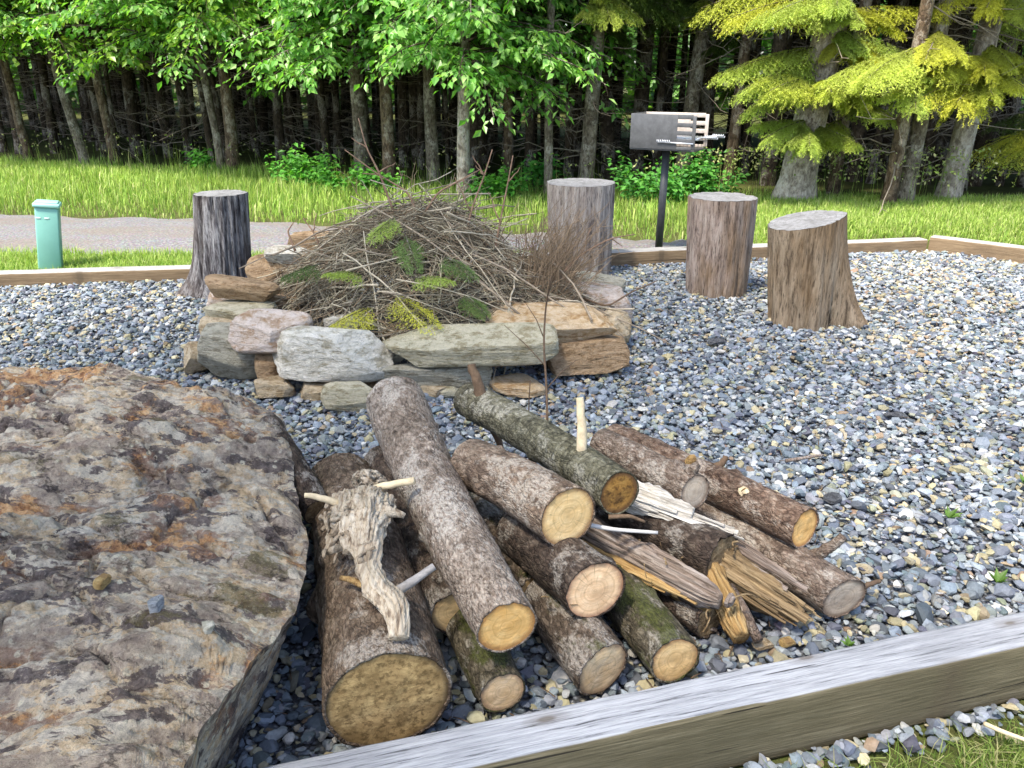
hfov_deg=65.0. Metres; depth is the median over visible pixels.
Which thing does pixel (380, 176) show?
standing twig
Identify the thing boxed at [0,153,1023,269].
verge grass
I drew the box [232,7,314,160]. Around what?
forest spruce
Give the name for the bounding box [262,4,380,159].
forest spruce
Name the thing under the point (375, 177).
leafy shrub
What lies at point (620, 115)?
forest spruce
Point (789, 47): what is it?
forest spruce
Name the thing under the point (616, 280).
fire ring stone
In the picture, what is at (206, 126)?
forest spruce
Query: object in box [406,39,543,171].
forest spruce
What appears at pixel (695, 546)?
cut log
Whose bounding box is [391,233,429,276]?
evergreen bough
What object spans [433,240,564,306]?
brush stick
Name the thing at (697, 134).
forest spruce
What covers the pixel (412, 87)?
forest spruce
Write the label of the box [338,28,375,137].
forest spruce
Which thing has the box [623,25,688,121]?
forest spruce
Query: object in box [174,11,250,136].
forest spruce
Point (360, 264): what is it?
brush stick
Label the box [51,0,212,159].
forest spruce
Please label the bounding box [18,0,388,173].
broadleaf tree
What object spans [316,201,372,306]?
brush stick
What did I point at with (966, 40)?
forest spruce
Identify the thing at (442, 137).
forest spruce
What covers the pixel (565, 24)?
sky
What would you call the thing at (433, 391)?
fire ring stone
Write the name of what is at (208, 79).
forest spruce
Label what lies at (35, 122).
forest spruce
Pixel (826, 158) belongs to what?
forest spruce
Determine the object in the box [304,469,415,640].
root wood
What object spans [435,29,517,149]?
forest spruce
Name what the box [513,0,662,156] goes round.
forest spruce
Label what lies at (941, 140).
forest spruce
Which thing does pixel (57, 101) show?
forest spruce
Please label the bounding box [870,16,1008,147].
forest spruce
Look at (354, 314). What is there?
evergreen bough
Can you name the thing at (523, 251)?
brush stick
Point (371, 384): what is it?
fire ring stone
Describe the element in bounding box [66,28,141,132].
forest spruce
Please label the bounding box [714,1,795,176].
forest spruce
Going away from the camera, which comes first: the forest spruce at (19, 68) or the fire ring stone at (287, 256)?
the fire ring stone at (287, 256)
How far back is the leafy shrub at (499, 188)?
10.10 m
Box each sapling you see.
[504,248,575,420]
[528,380,530,410]
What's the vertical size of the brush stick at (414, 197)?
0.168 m
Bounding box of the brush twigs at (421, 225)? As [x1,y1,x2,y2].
[257,159,634,374]
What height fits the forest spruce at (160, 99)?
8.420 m
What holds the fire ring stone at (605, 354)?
on the gravel
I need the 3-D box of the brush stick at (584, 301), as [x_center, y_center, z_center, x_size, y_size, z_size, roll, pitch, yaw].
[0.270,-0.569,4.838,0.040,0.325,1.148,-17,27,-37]
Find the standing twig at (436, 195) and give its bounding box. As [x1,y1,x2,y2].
[425,170,479,211]
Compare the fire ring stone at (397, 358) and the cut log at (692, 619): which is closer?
the cut log at (692, 619)
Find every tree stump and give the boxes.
[175,190,250,301]
[547,178,614,274]
[686,192,757,298]
[767,210,867,331]
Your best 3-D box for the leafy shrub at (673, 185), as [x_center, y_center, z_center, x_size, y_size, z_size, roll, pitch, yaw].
[1.785,-2.491,9.948,1.368,0.741,1.081,-5,22,-12]
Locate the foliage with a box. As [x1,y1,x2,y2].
[0,0,1023,113]
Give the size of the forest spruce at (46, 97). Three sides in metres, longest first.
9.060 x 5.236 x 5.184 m
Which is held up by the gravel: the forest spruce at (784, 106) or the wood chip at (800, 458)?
the wood chip at (800, 458)
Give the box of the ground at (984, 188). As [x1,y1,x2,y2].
[0,74,1023,767]
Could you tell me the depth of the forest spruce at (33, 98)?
23.35 m
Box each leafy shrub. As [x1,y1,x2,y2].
[181,144,215,174]
[264,142,343,189]
[308,159,381,195]
[356,165,404,193]
[460,157,531,202]
[498,152,570,192]
[606,150,712,207]
[668,147,750,192]
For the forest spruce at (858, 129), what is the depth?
10.77 m
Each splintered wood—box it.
[625,480,743,540]
[712,539,821,625]
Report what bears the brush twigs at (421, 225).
on the ground at (984, 188)
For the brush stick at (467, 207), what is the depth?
4.89 m
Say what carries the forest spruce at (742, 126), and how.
on the ground at (984, 188)
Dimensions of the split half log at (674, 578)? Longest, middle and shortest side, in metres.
0.515 x 0.151 x 0.103 m
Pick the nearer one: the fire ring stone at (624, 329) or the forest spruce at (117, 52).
the fire ring stone at (624, 329)
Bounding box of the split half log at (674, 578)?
[580,517,735,612]
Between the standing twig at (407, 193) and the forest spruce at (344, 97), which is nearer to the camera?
the standing twig at (407, 193)
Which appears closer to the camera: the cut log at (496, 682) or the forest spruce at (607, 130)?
the cut log at (496, 682)
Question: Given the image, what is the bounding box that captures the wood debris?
[522,513,767,631]
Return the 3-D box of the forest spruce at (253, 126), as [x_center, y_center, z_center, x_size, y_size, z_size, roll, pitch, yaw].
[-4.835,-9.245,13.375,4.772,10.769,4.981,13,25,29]
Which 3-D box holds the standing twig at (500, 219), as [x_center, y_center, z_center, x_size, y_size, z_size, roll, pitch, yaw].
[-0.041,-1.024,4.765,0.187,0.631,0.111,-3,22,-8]
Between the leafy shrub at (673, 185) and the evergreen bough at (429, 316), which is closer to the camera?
the evergreen bough at (429, 316)
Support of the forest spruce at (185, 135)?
on the ground at (984, 188)
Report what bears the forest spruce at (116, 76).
on the ground at (984, 188)
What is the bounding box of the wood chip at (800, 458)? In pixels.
[785,454,823,462]
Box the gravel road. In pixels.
[0,214,686,256]
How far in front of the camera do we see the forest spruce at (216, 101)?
14.31 m
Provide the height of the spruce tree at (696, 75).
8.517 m
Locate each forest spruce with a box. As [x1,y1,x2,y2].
[0,1,66,151]
[0,1,97,153]
[0,6,69,124]
[0,27,57,115]
[0,28,58,131]
[0,33,79,153]
[0,47,26,127]
[0,55,53,137]
[0,72,33,124]
[3,3,119,140]
[4,0,124,150]
[6,0,205,157]
[8,4,179,126]
[8,16,89,149]
[9,5,124,141]
[9,23,91,129]
[15,28,94,131]
[17,22,130,136]
[17,31,60,140]
[18,35,40,126]
[19,11,164,125]
[25,2,192,156]
[27,34,81,127]
[33,23,108,137]
[41,3,166,162]
[46,41,76,107]
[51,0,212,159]
[52,2,127,140]
[56,1,223,163]
[57,34,107,105]
[59,30,75,125]
[66,18,187,157]
[66,24,144,136]
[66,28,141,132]
[81,28,172,149]
[93,28,195,126]
[94,10,196,156]
[99,26,197,127]
[114,21,194,143]
[136,74,146,125]
[144,43,256,162]
[146,4,237,143]
[160,6,257,160]
[160,22,273,133]
[161,40,199,132]
[162,39,205,140]
[163,18,298,157]
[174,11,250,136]
[180,3,371,154]
[180,9,273,127]
[183,15,281,151]
[184,42,272,149]
[191,32,272,139]
[217,9,332,165]
[221,16,350,154]
[224,6,379,142]
[226,33,273,142]
[231,19,282,144]
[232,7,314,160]
[233,33,265,132]
[250,10,380,146]
[254,18,312,148]
[257,62,303,136]
[261,1,541,169]
[261,25,273,129]
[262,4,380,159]
[266,75,308,135]
[271,5,368,167]
[274,10,350,142]
[277,35,364,159]
[283,7,375,153]
[287,18,411,161]
[300,3,381,163]
[338,6,457,162]
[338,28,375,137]
[339,27,394,145]
[339,68,374,134]
[340,25,395,136]
[342,4,456,171]
[347,58,397,146]
[364,17,522,143]
[365,31,392,130]
[366,27,398,141]
[367,54,394,136]
[394,20,502,167]
[395,16,539,184]
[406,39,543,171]
[435,22,495,156]
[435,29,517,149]
[435,70,447,134]
[436,52,457,117]
[438,96,448,132]
[452,10,538,159]
[480,2,600,180]
[481,6,579,162]
[487,24,519,154]
[487,66,496,139]
[487,88,539,127]
[488,0,696,166]
[488,8,524,146]
[488,8,585,159]
[488,73,524,139]
[500,68,538,135]
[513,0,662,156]
[514,0,686,175]
[528,7,621,178]
[537,14,565,150]
[540,0,634,171]
[540,0,690,154]
[543,21,637,151]
[553,1,650,151]
[558,0,726,178]
[559,17,658,137]
[562,3,671,152]
[562,4,654,178]
[599,17,677,147]
[612,17,655,133]
[616,0,733,177]
[620,18,658,138]
[621,0,767,157]
[621,0,776,146]
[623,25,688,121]
[624,21,689,119]
[632,0,689,155]
[636,3,733,143]
[637,0,734,116]
[639,1,734,116]
[646,0,772,172]
[667,0,792,169]
[674,0,886,150]
[678,0,846,185]
[682,0,918,145]
[703,0,872,178]
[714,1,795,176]
[714,2,855,141]
[714,4,774,129]
[714,4,791,144]
[719,1,804,158]
[721,13,810,119]
[725,25,828,167]
[729,35,773,137]
[753,0,893,145]
[784,0,913,166]
[801,29,887,171]
[826,0,1002,183]
[829,0,911,181]
[832,0,965,178]
[845,0,885,155]
[845,0,912,148]
[864,0,937,162]
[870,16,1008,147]
[875,0,968,159]
[880,0,919,133]
[880,0,1023,184]
[880,7,916,155]
[881,2,976,125]
[881,3,1005,127]
[898,0,1006,179]
[907,2,1023,190]
[912,0,1023,150]
[912,3,1022,138]
[916,3,1022,148]
[927,14,1023,187]
[946,8,1023,186]
[962,3,1023,185]
[968,33,1023,161]
[972,36,1021,162]
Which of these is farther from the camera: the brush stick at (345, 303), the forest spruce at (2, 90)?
the forest spruce at (2, 90)
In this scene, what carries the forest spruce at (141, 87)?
on the ground at (984, 188)
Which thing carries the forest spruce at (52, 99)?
on the ground at (984, 188)
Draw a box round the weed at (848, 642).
[840,635,854,646]
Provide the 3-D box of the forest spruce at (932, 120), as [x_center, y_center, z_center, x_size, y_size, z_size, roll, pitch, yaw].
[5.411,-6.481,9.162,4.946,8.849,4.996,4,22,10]
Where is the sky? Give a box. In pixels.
[3,24,968,73]
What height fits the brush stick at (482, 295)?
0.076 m
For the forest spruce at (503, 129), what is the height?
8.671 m
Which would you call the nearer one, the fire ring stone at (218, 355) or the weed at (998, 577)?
the weed at (998, 577)
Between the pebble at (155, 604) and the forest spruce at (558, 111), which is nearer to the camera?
the pebble at (155, 604)
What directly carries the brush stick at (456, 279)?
on the brush twigs at (421, 225)
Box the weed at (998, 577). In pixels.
[988,567,1007,582]
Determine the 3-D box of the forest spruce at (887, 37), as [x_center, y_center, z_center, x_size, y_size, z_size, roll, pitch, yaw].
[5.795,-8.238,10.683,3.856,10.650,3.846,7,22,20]
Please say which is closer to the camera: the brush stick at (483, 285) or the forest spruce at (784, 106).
the brush stick at (483, 285)
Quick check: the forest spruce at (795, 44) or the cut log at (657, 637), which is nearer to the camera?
the cut log at (657, 637)
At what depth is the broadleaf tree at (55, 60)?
12.84 m
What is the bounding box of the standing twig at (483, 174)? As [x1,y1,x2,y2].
[455,150,492,257]
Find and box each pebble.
[93,573,110,589]
[147,595,164,613]
[202,621,214,633]
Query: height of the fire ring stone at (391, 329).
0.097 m
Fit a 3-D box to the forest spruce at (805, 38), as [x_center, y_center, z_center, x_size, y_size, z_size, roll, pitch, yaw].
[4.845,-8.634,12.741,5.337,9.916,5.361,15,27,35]
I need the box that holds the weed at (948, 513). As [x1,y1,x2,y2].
[943,505,961,517]
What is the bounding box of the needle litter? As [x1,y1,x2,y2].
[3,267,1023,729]
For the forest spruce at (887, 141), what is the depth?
11.19 m
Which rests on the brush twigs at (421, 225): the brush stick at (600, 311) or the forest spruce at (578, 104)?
the brush stick at (600, 311)
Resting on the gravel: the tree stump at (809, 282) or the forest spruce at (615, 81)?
the tree stump at (809, 282)
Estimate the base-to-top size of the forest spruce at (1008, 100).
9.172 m
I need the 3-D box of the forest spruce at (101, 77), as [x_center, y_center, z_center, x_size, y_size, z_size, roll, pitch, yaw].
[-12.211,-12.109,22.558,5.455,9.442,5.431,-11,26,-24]
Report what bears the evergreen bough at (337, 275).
on the brush twigs at (421, 225)
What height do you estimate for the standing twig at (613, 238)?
0.333 m
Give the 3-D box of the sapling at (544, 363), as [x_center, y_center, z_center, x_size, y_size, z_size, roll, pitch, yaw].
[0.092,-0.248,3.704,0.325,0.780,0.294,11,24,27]
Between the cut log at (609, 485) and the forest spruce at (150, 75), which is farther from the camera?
the forest spruce at (150, 75)
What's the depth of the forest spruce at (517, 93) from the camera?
20.24 m
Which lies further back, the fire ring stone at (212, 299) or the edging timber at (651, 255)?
the edging timber at (651, 255)
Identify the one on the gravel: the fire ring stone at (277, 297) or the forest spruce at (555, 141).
the fire ring stone at (277, 297)
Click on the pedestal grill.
(665, 133)
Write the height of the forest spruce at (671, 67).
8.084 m
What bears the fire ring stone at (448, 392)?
on the gravel
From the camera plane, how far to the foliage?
31.29 m
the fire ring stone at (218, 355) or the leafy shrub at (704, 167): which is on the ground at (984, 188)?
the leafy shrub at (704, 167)
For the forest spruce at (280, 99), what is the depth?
19.50 m
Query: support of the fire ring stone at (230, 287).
on the fire ring stone at (230, 309)
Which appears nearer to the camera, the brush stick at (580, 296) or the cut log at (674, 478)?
the cut log at (674, 478)
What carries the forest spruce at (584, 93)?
on the ground at (984, 188)
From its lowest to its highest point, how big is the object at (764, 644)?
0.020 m
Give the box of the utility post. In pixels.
[32,199,62,268]
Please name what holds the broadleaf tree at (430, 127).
on the ground at (984, 188)
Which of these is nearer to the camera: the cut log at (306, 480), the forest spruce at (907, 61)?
the cut log at (306, 480)
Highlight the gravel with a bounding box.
[0,249,1023,767]
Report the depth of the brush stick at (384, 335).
4.19 m
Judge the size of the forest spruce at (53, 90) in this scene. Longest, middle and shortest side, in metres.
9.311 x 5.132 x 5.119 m
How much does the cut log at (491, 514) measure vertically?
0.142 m
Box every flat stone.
[708,338,724,344]
[823,492,841,503]
[883,411,906,418]
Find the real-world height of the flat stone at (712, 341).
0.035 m
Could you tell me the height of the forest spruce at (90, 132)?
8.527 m
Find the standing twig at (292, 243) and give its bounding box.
[287,222,295,251]
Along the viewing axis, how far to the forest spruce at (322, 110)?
13.47 m
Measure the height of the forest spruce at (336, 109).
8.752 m
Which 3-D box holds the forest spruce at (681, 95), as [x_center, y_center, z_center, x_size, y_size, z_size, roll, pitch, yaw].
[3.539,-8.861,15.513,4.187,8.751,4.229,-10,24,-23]
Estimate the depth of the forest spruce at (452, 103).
15.39 m
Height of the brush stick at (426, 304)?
0.414 m
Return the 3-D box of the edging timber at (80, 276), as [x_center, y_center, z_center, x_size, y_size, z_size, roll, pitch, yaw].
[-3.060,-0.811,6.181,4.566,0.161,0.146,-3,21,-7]
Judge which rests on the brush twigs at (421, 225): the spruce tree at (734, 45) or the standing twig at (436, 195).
the standing twig at (436, 195)
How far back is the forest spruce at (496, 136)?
17.55 m
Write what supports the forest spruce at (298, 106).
on the ground at (984, 188)
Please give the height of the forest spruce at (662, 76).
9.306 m
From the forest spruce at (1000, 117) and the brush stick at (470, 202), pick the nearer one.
the brush stick at (470, 202)
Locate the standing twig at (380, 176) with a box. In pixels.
[352,118,395,211]
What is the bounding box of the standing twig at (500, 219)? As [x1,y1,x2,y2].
[488,155,519,245]
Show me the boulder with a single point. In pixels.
(141, 489)
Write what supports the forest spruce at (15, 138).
on the ground at (984, 188)
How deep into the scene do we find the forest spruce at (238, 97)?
19.15 m
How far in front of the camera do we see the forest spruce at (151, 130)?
15.55 m
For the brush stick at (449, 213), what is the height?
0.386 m
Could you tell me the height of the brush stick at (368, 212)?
0.443 m
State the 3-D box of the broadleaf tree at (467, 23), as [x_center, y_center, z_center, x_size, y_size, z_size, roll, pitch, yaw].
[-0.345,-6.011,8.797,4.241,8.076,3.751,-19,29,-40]
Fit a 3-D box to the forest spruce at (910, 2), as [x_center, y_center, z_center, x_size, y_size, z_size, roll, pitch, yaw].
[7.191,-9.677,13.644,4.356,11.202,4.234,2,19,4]
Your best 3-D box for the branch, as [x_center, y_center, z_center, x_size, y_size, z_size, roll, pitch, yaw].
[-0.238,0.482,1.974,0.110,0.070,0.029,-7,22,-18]
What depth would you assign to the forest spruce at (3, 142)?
16.40 m
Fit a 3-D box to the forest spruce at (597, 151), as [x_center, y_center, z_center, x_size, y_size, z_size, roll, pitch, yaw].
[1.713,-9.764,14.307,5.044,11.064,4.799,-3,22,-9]
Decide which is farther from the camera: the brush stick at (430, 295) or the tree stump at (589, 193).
the tree stump at (589, 193)
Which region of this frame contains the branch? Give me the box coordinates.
[397,563,435,592]
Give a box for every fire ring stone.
[183,341,208,373]
[197,322,256,379]
[198,316,231,334]
[203,299,277,319]
[204,274,281,301]
[206,292,228,305]
[228,308,312,353]
[245,254,294,280]
[254,354,278,378]
[254,375,294,397]
[264,245,307,263]
[268,292,305,310]
[272,325,393,382]
[287,231,340,249]
[300,381,328,403]
[320,381,371,411]
[323,314,358,328]
[364,381,376,387]
[376,363,492,388]
[381,323,406,339]
[382,340,403,362]
[384,322,558,367]
[421,385,446,397]
[440,386,457,397]
[485,302,616,342]
[489,373,544,397]
[547,335,629,375]
[569,281,632,319]
[575,271,626,291]
[603,309,631,342]
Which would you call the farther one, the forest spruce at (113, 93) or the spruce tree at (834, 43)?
the forest spruce at (113, 93)
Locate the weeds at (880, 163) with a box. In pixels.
[2,128,1012,209]
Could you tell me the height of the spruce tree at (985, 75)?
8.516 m
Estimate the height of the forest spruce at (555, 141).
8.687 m
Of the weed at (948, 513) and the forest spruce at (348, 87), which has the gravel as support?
the weed at (948, 513)
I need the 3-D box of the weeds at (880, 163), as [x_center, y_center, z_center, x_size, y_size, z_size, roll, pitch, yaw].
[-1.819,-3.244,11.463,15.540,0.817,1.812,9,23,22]
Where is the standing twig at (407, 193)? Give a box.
[345,150,418,218]
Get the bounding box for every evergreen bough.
[279,263,323,284]
[320,271,364,286]
[329,304,377,329]
[366,215,400,248]
[386,295,443,335]
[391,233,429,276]
[411,275,456,290]
[437,255,479,282]
[457,293,491,320]
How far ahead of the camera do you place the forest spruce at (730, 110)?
15.30 m
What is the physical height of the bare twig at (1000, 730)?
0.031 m
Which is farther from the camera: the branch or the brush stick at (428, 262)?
the brush stick at (428, 262)
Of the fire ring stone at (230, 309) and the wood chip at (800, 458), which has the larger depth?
the fire ring stone at (230, 309)
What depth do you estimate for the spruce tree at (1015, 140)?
9.35 m
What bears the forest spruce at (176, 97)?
on the ground at (984, 188)
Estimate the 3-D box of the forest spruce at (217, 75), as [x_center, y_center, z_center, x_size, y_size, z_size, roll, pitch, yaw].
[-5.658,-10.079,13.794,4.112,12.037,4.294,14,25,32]
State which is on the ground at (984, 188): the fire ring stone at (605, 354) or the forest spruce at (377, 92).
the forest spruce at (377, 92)
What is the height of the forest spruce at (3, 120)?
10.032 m
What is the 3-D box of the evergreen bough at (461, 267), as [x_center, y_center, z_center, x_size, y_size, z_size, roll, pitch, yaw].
[-0.280,-0.603,4.241,0.234,0.119,0.234,0,21,0]
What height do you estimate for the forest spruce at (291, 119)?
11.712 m
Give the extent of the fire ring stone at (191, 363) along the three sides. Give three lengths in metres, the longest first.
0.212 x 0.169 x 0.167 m
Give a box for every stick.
[239,239,327,268]
[273,175,474,255]
[279,217,415,286]
[294,284,378,295]
[302,249,505,267]
[305,291,426,311]
[306,171,451,257]
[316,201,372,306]
[319,193,490,215]
[331,303,399,334]
[338,216,413,327]
[343,253,423,326]
[345,247,519,270]
[351,196,519,313]
[356,205,425,208]
[356,210,502,227]
[356,248,538,277]
[363,231,384,340]
[370,179,523,238]
[371,204,514,229]
[375,319,488,337]
[377,291,546,361]
[378,195,506,220]
[383,292,513,297]
[396,279,506,311]
[410,291,518,298]
[419,184,513,315]
[427,207,451,211]
[429,234,470,265]
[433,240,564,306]
[438,203,498,299]
[439,205,496,214]
[443,230,508,244]
[446,211,502,249]
[447,221,506,300]
[451,243,481,284]
[468,259,603,310]
[473,293,670,344]
[486,284,634,309]
[488,213,535,221]
[495,241,583,279]
[507,261,521,311]
[516,256,624,337]
[524,257,592,320]
[550,300,606,307]
[590,523,657,533]
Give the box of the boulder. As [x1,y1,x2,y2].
[0,362,308,767]
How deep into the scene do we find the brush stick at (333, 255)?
4.66 m
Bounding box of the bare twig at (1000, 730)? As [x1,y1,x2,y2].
[983,721,1023,740]
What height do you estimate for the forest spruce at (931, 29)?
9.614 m
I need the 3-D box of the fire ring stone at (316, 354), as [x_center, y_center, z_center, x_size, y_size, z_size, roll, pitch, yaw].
[-0.904,-0.147,4.009,0.626,0.254,0.299,1,21,-8]
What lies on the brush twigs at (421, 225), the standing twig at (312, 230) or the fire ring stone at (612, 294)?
the standing twig at (312, 230)
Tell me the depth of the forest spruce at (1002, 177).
10.22 m
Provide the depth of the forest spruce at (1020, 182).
10.28 m
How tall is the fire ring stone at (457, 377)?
0.128 m
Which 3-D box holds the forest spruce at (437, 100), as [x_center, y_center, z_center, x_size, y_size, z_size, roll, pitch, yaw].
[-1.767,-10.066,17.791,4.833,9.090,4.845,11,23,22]
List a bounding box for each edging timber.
[0,260,392,288]
[264,612,1023,767]
[517,237,927,267]
[928,235,1023,265]
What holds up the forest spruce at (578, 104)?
on the ground at (984, 188)
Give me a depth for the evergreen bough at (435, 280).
4.12 m
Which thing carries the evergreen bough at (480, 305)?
on the fire ring stone at (477, 344)
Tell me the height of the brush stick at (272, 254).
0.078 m
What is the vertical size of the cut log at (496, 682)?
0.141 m
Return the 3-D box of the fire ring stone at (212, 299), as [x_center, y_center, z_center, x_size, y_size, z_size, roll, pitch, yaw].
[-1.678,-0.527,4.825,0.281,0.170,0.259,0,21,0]
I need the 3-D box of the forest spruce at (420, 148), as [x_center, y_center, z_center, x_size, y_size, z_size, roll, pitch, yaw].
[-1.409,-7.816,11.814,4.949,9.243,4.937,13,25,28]
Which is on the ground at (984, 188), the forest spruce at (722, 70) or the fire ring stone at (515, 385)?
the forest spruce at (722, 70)
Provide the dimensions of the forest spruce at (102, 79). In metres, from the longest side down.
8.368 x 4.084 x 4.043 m
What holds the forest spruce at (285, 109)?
on the ground at (984, 188)
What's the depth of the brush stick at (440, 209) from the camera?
4.56 m
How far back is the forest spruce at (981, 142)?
10.27 m
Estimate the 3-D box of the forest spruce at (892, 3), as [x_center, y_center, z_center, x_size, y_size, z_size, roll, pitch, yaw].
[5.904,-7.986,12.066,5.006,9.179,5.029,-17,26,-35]
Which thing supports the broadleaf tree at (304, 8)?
on the ground at (984, 188)
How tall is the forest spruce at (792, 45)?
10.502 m
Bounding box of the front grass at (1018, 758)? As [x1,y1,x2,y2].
[758,709,1023,767]
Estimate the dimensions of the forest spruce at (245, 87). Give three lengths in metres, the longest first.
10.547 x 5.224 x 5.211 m
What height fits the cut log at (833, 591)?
0.213 m
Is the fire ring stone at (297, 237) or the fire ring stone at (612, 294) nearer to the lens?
the fire ring stone at (612, 294)
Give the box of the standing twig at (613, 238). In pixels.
[560,228,634,276]
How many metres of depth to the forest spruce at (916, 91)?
13.85 m
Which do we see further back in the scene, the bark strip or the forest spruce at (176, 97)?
the forest spruce at (176, 97)
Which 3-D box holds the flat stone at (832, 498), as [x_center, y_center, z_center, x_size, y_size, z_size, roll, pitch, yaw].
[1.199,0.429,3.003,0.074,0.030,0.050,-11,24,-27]
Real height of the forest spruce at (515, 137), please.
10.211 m
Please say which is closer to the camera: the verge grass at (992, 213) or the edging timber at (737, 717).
the edging timber at (737, 717)
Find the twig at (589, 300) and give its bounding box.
[582,280,657,305]
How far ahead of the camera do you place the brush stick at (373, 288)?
4.26 m
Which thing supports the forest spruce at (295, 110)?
on the ground at (984, 188)
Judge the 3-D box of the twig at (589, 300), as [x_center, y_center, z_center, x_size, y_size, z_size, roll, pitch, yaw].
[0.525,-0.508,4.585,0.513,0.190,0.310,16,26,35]
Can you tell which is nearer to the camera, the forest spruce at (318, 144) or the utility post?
the utility post
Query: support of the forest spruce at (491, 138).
on the ground at (984, 188)
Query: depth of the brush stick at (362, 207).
4.86 m
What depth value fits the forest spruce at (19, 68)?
22.43 m
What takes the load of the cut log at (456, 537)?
on the cut log at (435, 589)
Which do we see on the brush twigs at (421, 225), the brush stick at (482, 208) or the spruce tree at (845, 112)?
the brush stick at (482, 208)
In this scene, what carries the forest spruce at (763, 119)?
on the ground at (984, 188)
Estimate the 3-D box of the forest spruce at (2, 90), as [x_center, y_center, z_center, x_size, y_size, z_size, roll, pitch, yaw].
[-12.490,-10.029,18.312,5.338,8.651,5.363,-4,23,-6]
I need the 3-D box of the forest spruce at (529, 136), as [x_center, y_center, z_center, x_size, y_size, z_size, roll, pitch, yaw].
[0.320,-6.706,10.754,4.527,8.373,4.573,8,23,21]
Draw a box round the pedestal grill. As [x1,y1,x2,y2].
[630,112,724,246]
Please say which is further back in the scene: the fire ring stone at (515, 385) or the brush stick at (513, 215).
the brush stick at (513, 215)
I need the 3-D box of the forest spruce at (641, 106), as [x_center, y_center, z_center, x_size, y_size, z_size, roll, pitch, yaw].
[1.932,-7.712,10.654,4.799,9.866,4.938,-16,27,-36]
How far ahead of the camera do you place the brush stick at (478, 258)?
4.48 m
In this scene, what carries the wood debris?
on the gravel
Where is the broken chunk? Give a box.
[707,562,762,643]
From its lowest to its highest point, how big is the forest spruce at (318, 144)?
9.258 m
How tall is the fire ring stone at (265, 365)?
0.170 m
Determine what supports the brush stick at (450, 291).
on the brush twigs at (421, 225)
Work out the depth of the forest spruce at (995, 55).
13.99 m
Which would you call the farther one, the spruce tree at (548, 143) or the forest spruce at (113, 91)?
the forest spruce at (113, 91)
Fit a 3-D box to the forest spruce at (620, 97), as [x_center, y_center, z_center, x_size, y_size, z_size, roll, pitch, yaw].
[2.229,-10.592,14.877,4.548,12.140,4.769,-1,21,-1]
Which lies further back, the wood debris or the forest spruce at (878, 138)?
the forest spruce at (878, 138)
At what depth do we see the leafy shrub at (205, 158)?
12.65 m
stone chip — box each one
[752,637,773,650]
[778,636,795,647]
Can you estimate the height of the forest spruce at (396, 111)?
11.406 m
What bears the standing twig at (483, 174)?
on the brush twigs at (421, 225)
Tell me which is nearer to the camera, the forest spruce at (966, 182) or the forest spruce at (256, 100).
the forest spruce at (966, 182)
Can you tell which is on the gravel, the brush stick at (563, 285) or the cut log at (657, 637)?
the cut log at (657, 637)
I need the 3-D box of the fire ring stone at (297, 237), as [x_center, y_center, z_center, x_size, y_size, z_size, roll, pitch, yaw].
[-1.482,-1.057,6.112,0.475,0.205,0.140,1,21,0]
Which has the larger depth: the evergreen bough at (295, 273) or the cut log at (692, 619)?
the evergreen bough at (295, 273)
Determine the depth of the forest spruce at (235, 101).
18.24 m
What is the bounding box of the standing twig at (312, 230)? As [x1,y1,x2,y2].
[303,214,321,251]
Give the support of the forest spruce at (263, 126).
on the ground at (984, 188)
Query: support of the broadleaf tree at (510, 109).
on the ground at (984, 188)
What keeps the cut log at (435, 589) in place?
on the cut log at (496, 682)
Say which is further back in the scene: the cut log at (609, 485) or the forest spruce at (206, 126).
the forest spruce at (206, 126)
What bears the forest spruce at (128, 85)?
on the ground at (984, 188)
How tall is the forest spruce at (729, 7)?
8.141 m
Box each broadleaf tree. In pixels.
[0,0,98,160]
[0,0,172,164]
[0,0,188,165]
[16,0,320,174]
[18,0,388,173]
[200,0,502,182]
[238,0,497,180]
[302,0,581,185]
[324,0,616,197]
[471,0,658,181]
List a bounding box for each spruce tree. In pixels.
[485,0,716,197]
[500,0,710,178]
[628,0,855,177]
[654,0,778,183]
[688,0,952,200]
[794,0,897,196]
[815,0,988,213]
[845,0,1022,201]
[887,0,1023,199]
[964,13,1023,186]
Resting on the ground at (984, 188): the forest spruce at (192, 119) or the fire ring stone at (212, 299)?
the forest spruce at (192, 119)
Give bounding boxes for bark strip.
[608,514,645,522]
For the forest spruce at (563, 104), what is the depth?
19.16 m
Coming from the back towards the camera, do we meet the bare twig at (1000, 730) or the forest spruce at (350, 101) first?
the forest spruce at (350, 101)
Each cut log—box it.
[260,415,327,523]
[305,453,451,746]
[364,445,459,632]
[366,376,536,652]
[435,604,525,712]
[450,439,595,545]
[453,364,638,513]
[468,491,533,592]
[496,513,625,618]
[524,580,627,695]
[589,428,709,508]
[595,505,737,575]
[606,564,699,683]
[607,424,818,547]
[649,586,720,638]
[694,502,881,617]
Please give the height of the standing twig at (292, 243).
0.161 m
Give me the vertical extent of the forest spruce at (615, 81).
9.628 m
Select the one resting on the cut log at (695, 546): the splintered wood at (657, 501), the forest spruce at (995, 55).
the splintered wood at (657, 501)
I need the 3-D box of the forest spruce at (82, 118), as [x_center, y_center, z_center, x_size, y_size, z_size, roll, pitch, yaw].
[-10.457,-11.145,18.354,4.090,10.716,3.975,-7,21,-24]
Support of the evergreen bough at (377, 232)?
on the brush twigs at (421, 225)
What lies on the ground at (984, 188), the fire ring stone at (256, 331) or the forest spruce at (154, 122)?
the forest spruce at (154, 122)

